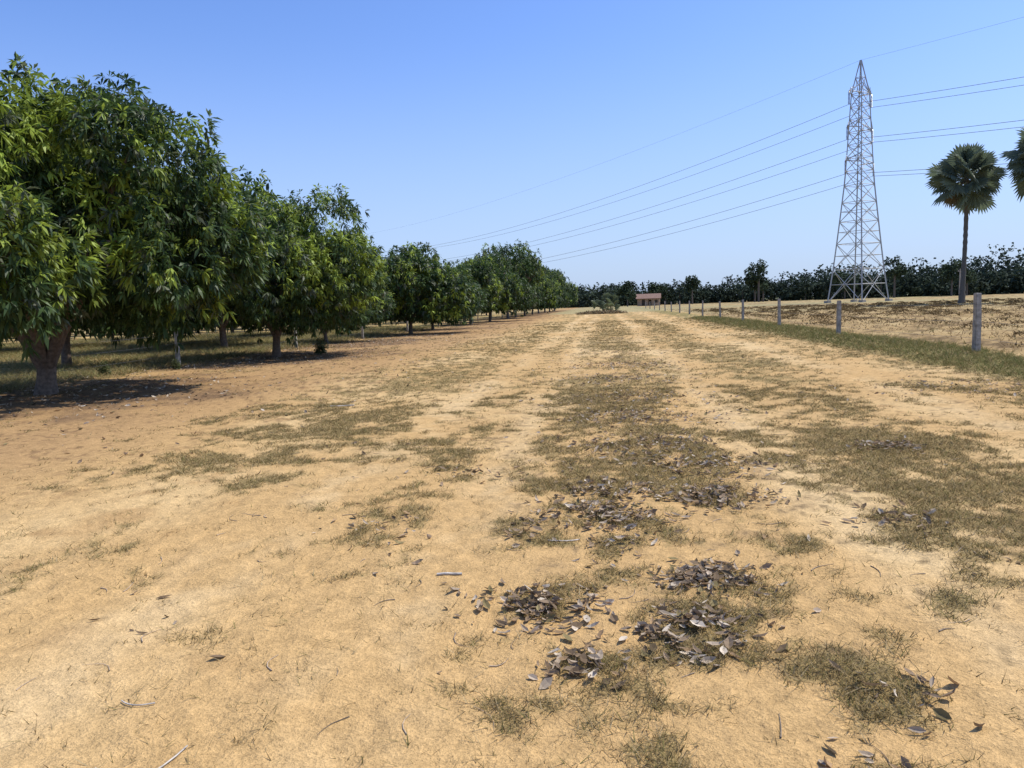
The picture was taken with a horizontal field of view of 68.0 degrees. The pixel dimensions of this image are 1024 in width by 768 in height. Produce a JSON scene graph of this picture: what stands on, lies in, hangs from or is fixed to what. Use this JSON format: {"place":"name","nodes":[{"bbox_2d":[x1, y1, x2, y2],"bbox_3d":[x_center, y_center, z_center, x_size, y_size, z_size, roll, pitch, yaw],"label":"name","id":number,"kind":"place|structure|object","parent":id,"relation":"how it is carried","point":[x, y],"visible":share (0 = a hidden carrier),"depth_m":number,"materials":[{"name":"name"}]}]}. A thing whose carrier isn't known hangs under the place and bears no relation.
{"place":"outdoors","nodes":[
{"label":"outdoors","id":0,"kind":"place"},
{"bbox_2d":[0,292,1023,767],"bbox_3d":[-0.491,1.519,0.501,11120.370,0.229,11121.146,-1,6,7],"label":"ground","id":1,"kind":"structure","parent":0,"point":[368,680],"depth_m":4.61,"materials":[{"name":"soil"}]},
{"bbox_2d":[95,360,110,374],"bbox_3d":[-11.629,-0.455,21.632,0.423,0.481,0.429,-1,6,11],"label":"shrub","id":2,"kind":"object","parent":1,"relation":"on","point":[101,369],"visible":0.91,"depth_m":21.58,"materials":[{"name":"green plant"}]},
{"bbox_2d":[0,52,276,394],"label":"mango tree","id":3,"kind":"object","parent":1,"relation":"on","point":[50,141],"visible":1,"depth_m":14.88,"materials":[{"name":"green plant"}]},
{"bbox_2d":[171,359,180,369],"bbox_3d":[-10.176,-0.608,22.965,0.343,0.385,0.338,1,7,26],"label":"shrub","id":4,"kind":"object","parent":1,"relation":"on","point":[176,365],"visible":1,"depth_m":22.95,"materials":[{"name":"green plant"}]},
{"bbox_2d":[0,101,486,365],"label":"mango orchard","id":5,"kind":"object","parent":1,"relation":"on","point":[109,330],"visible":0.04,"depth_m":34.59,"materials":[{"name":"green plant"}]},
{"bbox_2d":[0,312,511,377],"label":"wire fence","id":6,"kind":"object","parent":1,"relation":"on","point":[178,354],"visible":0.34,"depth_m":24.50,"materials":[{"name":"concrete"}]},
{"bbox_2d":[193,183,390,356],"bbox_3d":[-7.957,-3.982,27.155,7.388,6.404,8.521,-4,6,-15],"label":"mango tree","id":7,"kind":"object","parent":1,"relation":"on","point":[307,275],"visible":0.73,"depth_m":25.98,"materials":[{"name":"green plant"}]},
{"bbox_2d":[312,337,328,354],"bbox_3d":[-7.198,-1.438,28.557,0.634,0.721,0.644,-4,6,-15],"label":"shrub","id":8,"kind":"object","parent":1,"relation":"on","point":[320,347],"visible":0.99,"depth_m":28.49,"materials":[{"name":"green plant"}]},
{"bbox_2d":[297,265,396,342],"bbox_3d":[-9.168,-4.150,38.141,7.052,4.357,5.216,-5,6,-23],"label":"mango tree","id":9,"kind":"object","parent":1,"relation":"on","point":[383,312],"visible":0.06,"depth_m":38.17,"materials":[{"name":"green plant"}]},
{"bbox_2d":[364,241,486,333],"bbox_3d":[-5.762,-5.948,47.216,7.421,6.043,8.676,0,6,21],"label":"mango tree","id":10,"kind":"object","parent":1,"relation":"on","point":[433,285],"visible":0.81,"depth_m":45.96,"materials":[{"name":"green plant"}]},
{"bbox_2d":[388,263,480,328],"bbox_3d":[-6.029,-6.518,56.076,7.263,5.271,6.012,3,8,42],"label":"mango tree","id":11,"kind":"object","parent":1,"relation":"on","point":[424,323],"visible":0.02,"depth_m":55.55,"materials":[{"name":"green plant"}]},
{"bbox_2d":[440,255,503,324],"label":"mango tree","id":12,"kind":"object","parent":1,"relation":"on","point":[483,276],"visible":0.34,"depth_m":67.15,"materials":[{"name":"green plant"}]},
{"bbox_2d":[474,253,537,321],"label":"mango tree","id":13,"kind":"object","parent":1,"relation":"on","point":[513,291],"visible":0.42,"depth_m":76.71,"materials":[{"name":"green plant"}]},
{"bbox_2d":[471,239,545,318],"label":"mango tree","id":14,"kind":"object","parent":1,"relation":"on","point":[529,261],"visible":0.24,"depth_m":88.98,"materials":[{"name":"green plant"}]},
{"bbox_2d":[0,308,1023,767],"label":"dry grass","id":15,"kind":"structure","parent":1,"relation":"on","point":[114,352],"depth_m":7.31,"materials":[{"name":"beige plant"}]},
{"bbox_2d":[0,334,1023,767],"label":"fallen leaves","id":16,"kind":"object","parent":1,"relation":"on","point":[700,572],"depth_m":5.04,"materials":[{"name":"brown plant"}]},
{"bbox_2d":[518,261,551,315],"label":"mango tree","id":17,"kind":"object","parent":1,"relation":"on","point":[541,294],"visible":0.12,"depth_m":108.79,"materials":[{"name":"green plant"}]},
{"bbox_2d":[527,270,558,314],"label":"mango tree","id":18,"kind":"object","parent":1,"relation":"on","point":[550,302],"visible":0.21,"depth_m":121.09,"materials":[{"name":"green plant"}]},
{"bbox_2d":[537,266,564,313],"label":"mango tree","id":19,"kind":"object","parent":1,"relation":"on","point":[558,291],"visible":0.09,"depth_m":133.55,"materials":[{"name":"green plant"}]},
{"bbox_2d":[540,266,561,312],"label":"mango tree","id":20,"kind":"object","parent":1,"relation":"on","point":[548,268],"visible":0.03,"depth_m":143.66,"materials":[{"name":"green plant"}]},
{"bbox_2d":[549,271,571,311],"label":"mango tree","id":21,"kind":"object","parent":1,"relation":"on","point":[561,302],"visible":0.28,"depth_m":156.21,"materials":[{"name":"green plant"}]},
{"bbox_2d":[549,268,578,310],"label":"mango tree","id":22,"kind":"object","parent":1,"relation":"on","point":[571,289],"visible":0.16,"depth_m":169.04,"materials":[{"name":"green plant"}]},
{"bbox_2d":[574,309,627,314],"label":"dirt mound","id":23,"kind":"object","parent":1,"relation":"on","point":[603,311],"visible":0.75,"depth_m":103.86,"materials":[{"name":"beige soil"}]},
{"bbox_2d":[591,292,620,310],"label":"palm shrub","id":24,"kind":"object","parent":1,"relation":"on","point":[612,300],"visible":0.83,"depth_m":111.19,"materials":[{"name":"green plant"}]},
{"bbox_2d":[637,298,659,305],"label":"walls","id":25,"kind":"structure","parent":1,"relation":"on","point":[649,302],"depth_m":234.89,"materials":[{"name":"brick"}]},
{"bbox_2d":[636,293,660,298],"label":"roof","id":26,"kind":"structure","parent":25,"relation":"on","point":[649,296],"depth_m":235.19,"materials":[{"name":"ceramic"}]},
{"bbox_2d":[546,242,1023,308],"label":"distant trees","id":27,"kind":"object","parent":1,"relation":"on","point":[983,280],"visible":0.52,"depth_m":237.26,"materials":[{"name":"green plant"}]},
{"bbox_2d":[645,293,1023,351],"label":"wire fence","id":28,"kind":"object","parent":1,"relation":"on","point":[977,321],"visible":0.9,"depth_m":18.32,"materials":[{"name":"concrete"}]},
{"bbox_2d":[669,298,1023,351],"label":"straw stubble","id":29,"kind":"object","parent":1,"relation":"on","point":[900,306],"visible":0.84,"depth_m":57.51,"materials":[{"name":"beige plant"}]},
{"bbox_2d":[824,60,892,302],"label":"electricity pylon","id":30,"kind":"object","parent":1,"relation":"on","point":[861,142],"visible":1,"depth_m":136.70,"materials":[{"name":"metal"}]},
{"bbox_2d":[385,17,1022,262],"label":"power lines","id":31,"kind":"object","parent":30,"relation":"attached to","point":[774,165],"visible":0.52,"depth_m":150.88,"materials":[{"name":"grey metal"}]},
{"bbox_2d":[925,141,1007,302],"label":"palmyra palm","id":32,"kind":"object","parent":1,"relation":"on","point":[956,170],"visible":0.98,"depth_m":87.22,"materials":[{"name":"green plant"}]},
{"bbox_2d":[999,127,1023,201],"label":"palmyra palm","id":33,"kind":"object","parent":1,"relation":"on","point":[1016,165],"visible":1,"depth_m":84.55,"materials":[{"name":"green plant"}]},
{"bbox_2d":[0,0,1023,291],"label":"sky","id":34,"kind":"structure","parent":0,"point":[425,110],"materials":[{"name":"blue"}]}
]}

